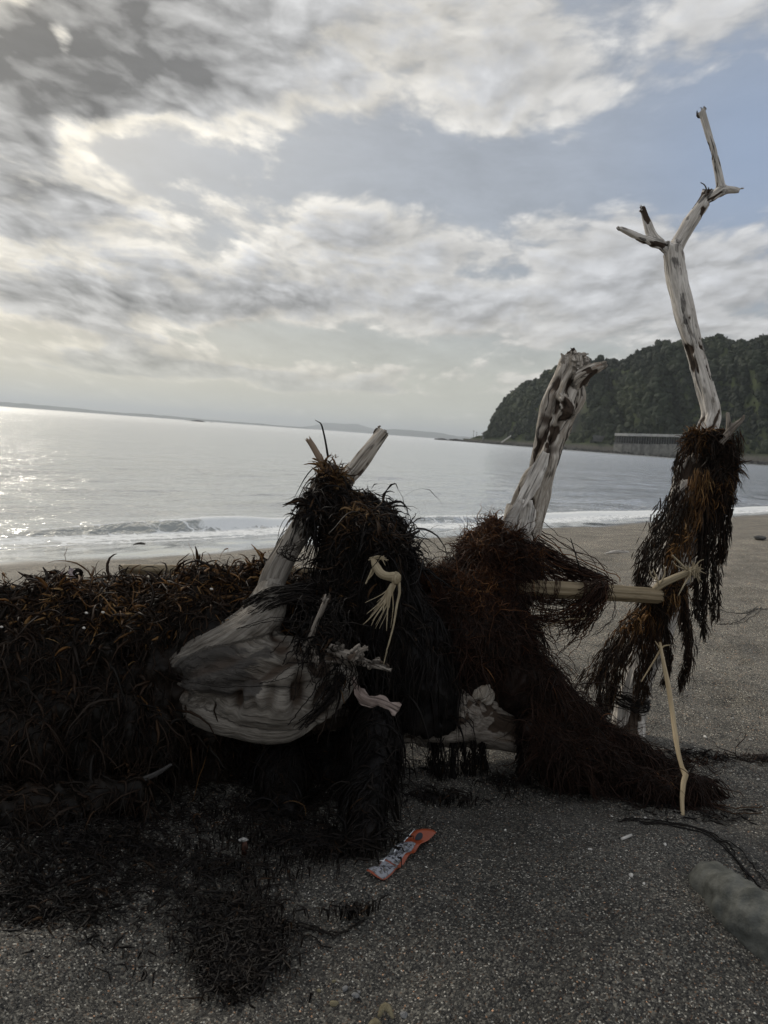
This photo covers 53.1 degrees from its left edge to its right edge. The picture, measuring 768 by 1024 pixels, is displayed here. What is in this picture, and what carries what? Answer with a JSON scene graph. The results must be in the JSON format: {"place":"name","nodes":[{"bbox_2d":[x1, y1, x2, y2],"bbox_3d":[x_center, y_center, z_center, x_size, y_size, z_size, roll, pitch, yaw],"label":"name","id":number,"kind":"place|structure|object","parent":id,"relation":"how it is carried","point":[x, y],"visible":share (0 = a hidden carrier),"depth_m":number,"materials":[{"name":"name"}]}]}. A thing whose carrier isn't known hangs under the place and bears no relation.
{"place":"outdoors","nodes":[
{"label":"outdoors","id":0,"kind":"place"},
{"bbox_2d":[0,402,317,429],"bbox_3d":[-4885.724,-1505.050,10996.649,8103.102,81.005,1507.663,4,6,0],"label":"coast","id":1,"kind":"structure","parent":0,"point":[20,405],"depth_m":10467.23},
{"bbox_2d":[303,423,374,432],"bbox_3d":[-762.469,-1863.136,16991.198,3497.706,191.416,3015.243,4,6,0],"label":"mountain","id":2,"kind":"structure","parent":0,"point":[357,428],"depth_m":15914.22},
{"bbox_2d":[0,512,767,1023],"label":"beach sand","id":3,"kind":"structure","parent":0,"point":[742,582],"depth_m":1.29,"materials":[{"name":"grey sand"}]},
{"bbox_2d":[0,543,334,871],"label":"seaweed heap","id":4,"kind":"object","parent":3,"relation":"on","point":[92,718],"visible":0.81,"depth_m":1.59,"materials":[{"name":"brown plant"}]},
{"bbox_2d":[60,568,75,578],"bbox_3d":[-0.714,0.166,1.764,0.060,0.076,0.037,4,6,-6],"label":"plastic scrap","id":5,"kind":"object","parent":4,"relation":"on","point":[70,571],"visible":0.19,"depth_m":1.77,"materials":[{"name":"grey plastic"}]},
{"bbox_2d":[73,568,82,577],"bbox_3d":[-0.704,0.141,1.769,0.023,0.025,0.027,2,6,-24],"label":"curled scrap","id":6,"kind":"object","parent":4,"relation":"on","point":[80,571],"visible":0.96,"depth_m":1.76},
{"bbox_2d":[143,764,171,780],"bbox_3d":[-0.492,0.527,1.524,0.150,0.079,0.024,6,6,16],"label":"grey stick","id":7,"kind":"object","parent":4,"relation":"on","point":[156,773],"visible":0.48,"depth_m":1.51,"materials":[{"name":"grey wood"}]},
{"bbox_2d":[120,564,312,574],"bbox_3d":[-0.423,0.154,1.998,0.519,0.051,0.032,4,6,-3],"label":"dry cane","id":8,"kind":"object","parent":4,"relation":"on","point":[138,568],"visible":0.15,"depth_m":1.98,"materials":[{"name":"brown plant"}]},
{"bbox_2d":[169,347,607,765],"bbox_3d":[-0.247,0.096,1.716,1.754,1.113,0.591,3,6,-14],"label":"driftwood log","id":9,"kind":"object","parent":4,"relation":"on","point":[227,653],"visible":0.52,"depth_m":1.62,"materials":[{"name":"grey wood"}]},
{"bbox_2d":[164,537,390,729],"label":"seaweed strings","id":10,"kind":"object","parent":9,"relation":"attached to","point":[296,589],"visible":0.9,"depth_m":1.57},
{"bbox_2d":[351,677,401,715],"bbox_3d":[-0.020,0.363,1.518,0.114,0.057,0.020,7,6,26],"label":"wood splinter","id":11,"kind":"object","parent":10,"relation":"hanging from","point":[363,697],"visible":0.95,"depth_m":1.51,"materials":[{"name":"grey wood"}]},
{"bbox_2d":[272,563,374,743],"bbox_3d":[-0.147,0.288,1.643,0.248,0.345,0.288,4,6,0],"label":"seaweed wad","id":12,"kind":"object","parent":9,"relation":"on","point":[321,632],"visible":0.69,"depth_m":1.64,"materials":[{"name":"black plant"}]},
{"bbox_2d":[230,453,477,851],"bbox_3d":[-0.075,0.259,1.774,0.570,0.778,0.714,7,6,24],"label":"seaweed drape","id":13,"kind":"object","parent":9,"relation":"on","point":[364,747],"visible":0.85,"depth_m":1.71,"materials":[{"name":"black plant"}]},
{"bbox_2d":[305,436,323,464],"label":"broken reed","id":14,"kind":"object","parent":13,"relation":"on","point":[314,449],"visible":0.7,"depth_m":1.89,"materials":[{"name":"brown wood"}]},
{"bbox_2d":[315,420,328,455],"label":"dry twig","id":15,"kind":"object","parent":13,"relation":"on","point":[327,453],"visible":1,"depth_m":1.90,"materials":[{"name":"wood"}]},
{"bbox_2d":[363,555,400,663],"bbox_3d":[-0.014,0.206,1.635,0.084,0.223,0.062,8,7,30],"label":"hanging root","id":16,"kind":"object","parent":13,"relation":"hanging from","point":[394,578],"visible":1,"depth_m":1.63,"materials":[{"name":"beige plant"}]},
{"bbox_2d":[424,742,449,781],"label":"seaweed frond","id":17,"kind":"object","parent":9,"relation":"hanging from","point":[439,764],"visible":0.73,"depth_m":1.84,"materials":[{"name":"black plant"}]},
{"bbox_2d":[448,742,459,779],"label":"seaweed frond","id":18,"kind":"object","parent":9,"relation":"hanging from","point":[453,752],"visible":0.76,"depth_m":1.86,"materials":[{"name":"black plant"}]},
{"bbox_2d":[456,739,488,778],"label":"seaweed frond","id":19,"kind":"object","parent":9,"relation":"hanging from","point":[474,760],"visible":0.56,"depth_m":1.88,"materials":[{"name":"black plant"}]},
{"bbox_2d":[477,741,489,771],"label":"seaweed frond","id":20,"kind":"object","parent":9,"relation":"hanging from","point":[484,761],"visible":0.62,"depth_m":1.89,"materials":[{"name":"black plant"}]},
{"bbox_2d":[514,710,532,786],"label":"seaweed frond","id":21,"kind":"object","parent":9,"relation":"hanging from","point":[519,764],"visible":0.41,"depth_m":1.86,"materials":[{"name":"brown plant"}]},
{"bbox_2d":[520,580,663,603],"bbox_3d":[0.515,0.207,1.999,0.483,0.059,0.102,3,6,-10],"label":"dry cane","id":22,"kind":"object","parent":9,"relation":"on","point":[622,593],"visible":0.65,"depth_m":1.98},
{"bbox_2d":[650,555,705,595],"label":"root stalk","id":23,"kind":"object","parent":22,"relation":"on","point":[692,570],"visible":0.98,"depth_m":2.03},
{"bbox_2d":[239,837,247,857],"bbox_3d":[-0.260,0.619,1.417,0.019,0.038,0.009,4,6,0],"label":"torn scrap","id":24,"kind":"object","parent":3,"relation":"on","point":[243,840],"visible":0.91,"depth_m":1.42,"materials":[{"name":"white"}]},
{"bbox_2d":[330,1000,338,1006],"bbox_3d":[-0.070,0.699,1.093,0.014,0.008,0.011,3,6,-10],"label":"pale pebble","id":25,"kind":"object","parent":3,"relation":"on","point":[333,1003],"visible":1,"depth_m":1.09,"materials":[{"name":"stone"}]},
{"bbox_2d":[351,992,358,998],"bbox_3d":[-0.041,0.695,1.106,0.012,0.007,0.010,4,6,0],"label":"pale pebble","id":26,"kind":"object","parent":3,"relation":"on","point":[355,995],"visible":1,"depth_m":1.10,"materials":[{"name":"stone"}]},
{"bbox_2d":[368,1018,380,1023],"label":"yellow pebble","id":27,"kind":"object","parent":3,"relation":"on","point":[375,1021],"visible":1,"depth_m":1.06,"materials":[{"name":"stone"}]},
{"bbox_2d":[0,742,767,1020],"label":"seaweed litter","id":28,"kind":"object","parent":3,"relation":"on","point":[240,943],"visible":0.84,"depth_m":1.29,"materials":[{"name":"black plant"}]},
{"bbox_2d":[0,602,767,1023],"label":"sand grains","id":29,"kind":"object","parent":3,"relation":"on","point":[464,894],"visible":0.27,"depth_m":1.22},
{"bbox_2d":[377,1002,393,1018],"bbox_3d":[0.004,0.699,1.076,0.024,0.013,0.017,6,6,13],"label":"shell shard","id":30,"kind":"object","parent":3,"relation":"on","point":[386,1007],"visible":1,"depth_m":1.08,"materials":[{"name":"stone"}]},
{"bbox_2d":[366,829,435,879],"bbox_3d":[0.032,0.636,1.443,0.049,0.031,0.228,7,6,27],"label":"torn packet","id":31,"kind":"object","parent":3,"relation":"on","point":[389,865],"visible":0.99,"depth_m":1.43,"materials":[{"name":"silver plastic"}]},
{"bbox_2d":[400,1011,407,1018],"bbox_3d":[0.028,0.703,1.076,0.012,0.008,0.013,4,6,0],"label":"pale pebble","id":32,"kind":"object","parent":3,"relation":"on","point":[404,1014],"visible":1,"depth_m":1.07,"materials":[{"name":"stone"}]},
{"bbox_2d":[263,606,767,947],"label":"weed line","id":33,"kind":"object","parent":3,"relation":"on","point":[651,822],"visible":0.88,"depth_m":1.56,"materials":[{"name":"brown plant"}]},
{"bbox_2d":[418,505,767,819],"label":"seaweed tangle","id":34,"kind":"object","parent":3,"relation":"on","point":[566,729],"visible":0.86,"depth_m":1.85,"materials":[{"name":"brown plant"}]},
{"bbox_2d":[521,521,620,690],"bbox_3d":[0.459,0.234,1.994,0.316,0.446,0.252,4,6,0],"label":"seaweed net","id":35,"kind":"object","parent":34,"relation":"attached to","point":[597,595],"visible":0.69,"depth_m":1.95,"materials":[{"name":"brown plant"}]},
{"bbox_2d":[535,610,585,629],"bbox_3d":[0.442,0.274,1.938,0.134,0.072,0.006,5,6,6],"label":"bent straw","id":36,"kind":"object","parent":35,"relation":"in","point":[563,620],"visible":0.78,"depth_m":1.94,"materials":[{"name":"brown plant"}]},
{"bbox_2d":[570,538,580,569],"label":"dry twig","id":37,"kind":"object","parent":35,"relation":"attached to","point":[575,555],"visible":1,"depth_m":1.98,"materials":[{"name":"black plant"}]},
{"bbox_2d":[604,550,628,553],"bbox_3d":[2.178,0.378,7.195,0.242,0.051,0.032,4,6,-5],"label":"beach stick","id":38,"kind":"object","parent":3,"relation":"on","point":[617,551],"visible":0.87,"depth_m":7.18,"materials":[{"name":"beige wood"}]},
{"bbox_2d":[621,834,631,839],"bbox_3d":[0.474,0.635,1.503,0.006,0.012,0.044,9,8,43],"label":"white stub","id":39,"kind":"object","parent":3,"relation":"on","point":[626,837],"visible":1,"depth_m":1.50,"materials":[{"name":"white"}]},
{"bbox_2d":[641,641,688,814],"bbox_3d":[0.691,0.513,1.881,0.074,0.308,0.400,5,6,7],"label":"thin reed","id":40,"kind":"object","parent":3,"relation":"on","point":[684,778],"visible":0.96,"depth_m":1.90,"materials":[{"name":"plant"}]},
{"bbox_2d":[612,106,744,736],"bbox_3d":[0.855,-0.233,2.245,0.367,1.926,0.316,2,6,-18],"label":"driftwood branch","id":41,"kind":"object","parent":3,"relation":"on","point":[680,294],"visible":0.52,"depth_m":2.26,"materials":[{"name":"grey wood"}]},
{"bbox_2d":[610,676,651,715],"bbox_3d":[0.702,0.525,2.199,0.123,0.102,0.116,4,6,0],"label":"seaweed band","id":42,"kind":"object","parent":41,"relation":"attached to","point":[632,701],"visible":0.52,"depth_m":2.15,"materials":[{"name":"brown plant"}]},
{"bbox_2d":[632,613,669,705],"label":"seaweed frond","id":43,"kind":"object","parent":41,"relation":"hanging from","point":[652,637],"visible":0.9,"depth_m":2.11,"materials":[{"name":"brown plant"}]},
{"bbox_2d":[630,576,693,630],"bbox_3d":[0.756,0.249,2.116,0.190,0.177,0.160,9,8,41],"label":"seaweed knot","id":44,"kind":"object","parent":43,"relation":"attached to","point":[668,605],"visible":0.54,"depth_m":2.08,"materials":[{"name":"brown plant"}]},
{"bbox_2d":[575,602,651,695],"bbox_3d":[0.629,0.369,2.086,0.217,0.276,0.073,2,6,-24],"label":"seaweed frond","id":45,"kind":"object","parent":44,"relation":"hanging from","point":[624,636],"visible":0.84,"depth_m":2.08,"materials":[{"name":"brown plant"}]},
{"bbox_2d":[593,639,619,716],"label":"seaweed frond","id":46,"kind":"object","parent":45,"relation":"hanging from","point":[600,686],"visible":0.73,"depth_m":2.05,"materials":[{"name":"brown plant"}]},
{"bbox_2d":[618,525,688,635],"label":"amber blades","id":47,"kind":"object","parent":45,"relation":"attached to","point":[623,627],"visible":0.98,"depth_m":2.08,"materials":[{"name":"brown plant"}]},
{"bbox_2d":[601,606,655,712],"bbox_3d":[0.674,0.405,2.124,0.137,0.330,0.070,3,6,-9],"label":"seaweed frond","id":48,"kind":"object","parent":44,"relation":"hanging from","point":[623,656],"visible":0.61,"depth_m":2.11,"materials":[{"name":"brown plant"}]},
{"bbox_2d":[656,614,676,689],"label":"seaweed frond","id":49,"kind":"object","parent":44,"relation":"hanging from","point":[667,639],"visible":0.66,"depth_m":2.12,"materials":[{"name":"brown plant"}]},
{"bbox_2d":[673,592,698,697],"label":"seaweed frond","id":50,"kind":"object","parent":44,"relation":"hanging from","point":[685,621],"visible":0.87,"depth_m":2.11,"materials":[{"name":"black plant"}]},
{"bbox_2d":[630,485,697,586],"bbox_3d":[0.782,0.083,2.162,0.184,0.331,0.146,4,6,0],"label":"seaweed frond","id":51,"kind":"object","parent":41,"relation":"hanging from","point":[647,560],"visible":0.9,"depth_m":2.14,"materials":[{"name":"black plant"}]},
{"bbox_2d":[669,432,693,509],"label":"seaweed frond","id":52,"kind":"object","parent":41,"relation":"hanging from","point":[677,472],"visible":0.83,"depth_m":2.18,"materials":[{"name":"brown plant"}]},
{"bbox_2d":[659,467,714,580],"bbox_3d":[0.849,0.066,2.154,0.179,0.389,0.097,-2,8,-45],"label":"seaweed frond","id":53,"kind":"object","parent":41,"relation":"attached to","point":[704,485],"visible":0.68,"depth_m":2.14,"materials":[{"name":"black plant"}]},
{"bbox_2d":[688,515,708,627],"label":"seaweed frond","id":54,"kind":"object","parent":41,"relation":"hanging from","point":[695,599],"visible":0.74,"depth_m":2.17,"materials":[{"name":"black plant"}]},
{"bbox_2d":[695,511,715,643],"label":"seaweed frond","id":55,"kind":"object","parent":41,"relation":"hanging from","point":[704,593],"visible":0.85,"depth_m":2.17,"materials":[{"name":"black plant"}]},
{"bbox_2d":[675,423,751,537],"bbox_3d":[0.934,-0.091,2.195,0.203,0.341,0.151,3,6,-12],"label":"seaweed clump","id":56,"kind":"object","parent":41,"relation":"attached to","point":[709,438],"visible":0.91,"depth_m":2.17,"materials":[{"name":"brown plant"}]},
{"bbox_2d":[695,463,731,565],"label":"seaweed frond","id":57,"kind":"object","parent":41,"relation":"hanging from","point":[717,522],"visible":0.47,"depth_m":2.17,"materials":[{"name":"brown plant"}]},
{"bbox_2d":[705,507,726,626],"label":"seaweed frond","id":58,"kind":"object","parent":41,"relation":"hanging from","point":[714,578],"visible":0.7,"depth_m":2.20,"materials":[{"name":"black plant"}]},
{"bbox_2d":[703,450,740,569],"bbox_3d":[0.958,-0.013,2.212,0.068,0.372,0.112,-1,8,-41],"label":"seaweed frond","id":59,"kind":"object","parent":41,"relation":"hanging from","point":[728,529],"visible":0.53,"depth_m":2.19,"materials":[{"name":"brown plant"}]},
{"bbox_2d":[725,429,745,515],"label":"seaweed frond","id":60,"kind":"object","parent":41,"relation":"hanging from","point":[739,438],"visible":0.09,"depth_m":2.21,"materials":[{"name":"brown plant"}]},
{"bbox_2d":[688,861,767,965],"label":"grey boulder","id":61,"kind":"object","parent":3,"relation":"on","point":[737,903],"visible":0.73,"depth_m":1.23,"materials":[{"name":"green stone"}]},
{"bbox_2d":[754,535,766,539],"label":"round stone","id":62,"kind":"object","parent":3,"relation":"on","point":[759,537],"visible":1,"depth_m":9.22,"materials":[{"name":"grey stone"}]},
{"bbox_2d":[0,406,767,549],"bbox_3d":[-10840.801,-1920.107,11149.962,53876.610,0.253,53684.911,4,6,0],"label":"sea","id":63,"kind":"structure","parent":0,"point":[69,479],"depth_m":28.90,"materials":[{"name":"liquid"}]},
{"bbox_2d":[434,438,462,440],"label":"reef","id":64,"kind":"object","parent":63,"relation":"in","point":[449,439],"visible":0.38,"depth_m":970.60},
{"bbox_2d":[462,440,767,464],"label":"foot boulders","id":65,"kind":"object","parent":63,"relation":"in","point":[670,456],"visible":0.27,"depth_m":701.09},
{"bbox_2d":[0,0,767,436],"label":"sky","id":66,"kind":"structure","parent":0,"point":[389,214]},
{"bbox_2d":[367,429,472,439],"bbox_3d":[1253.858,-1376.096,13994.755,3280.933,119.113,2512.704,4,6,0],"label":"ridge","id":67,"kind":"structure","parent":0,"point":[412,433],"depth_m":13112.70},
{"bbox_2d":[463,346,767,461],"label":"headland hill","id":68,"kind":"structure","parent":0,"point":[600,446],"depth_m":684.53,"materials":[{"name":"green plant"}]},
{"bbox_2d":[593,435,604,441],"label":"shore shed","id":69,"kind":"structure","parent":68,"relation":"on","point":[597,438],"depth_m":719.92,"materials":[{"name":"concrete"}]},
{"bbox_2d":[483,333,767,453],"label":"headland woods","id":70,"kind":"object","parent":68,"relation":"on","point":[739,359],"visible":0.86,"depth_m":694.26,"materials":[{"name":"green plant"}]},
{"bbox_2d":[613,442,684,455],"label":"sea wall","id":71,"kind":"structure","parent":68,"relation":"on","point":[656,449],"depth_m":653.37,"materials":[{"name":"concrete"}]},
{"bbox_2d":[614,433,682,444],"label":"road gallery","id":72,"kind":"object","parent":71,"relation":"on","point":[636,440],"visible":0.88,"depth_m":659.03,"materials":[{"name":"concrete"}]}
]}

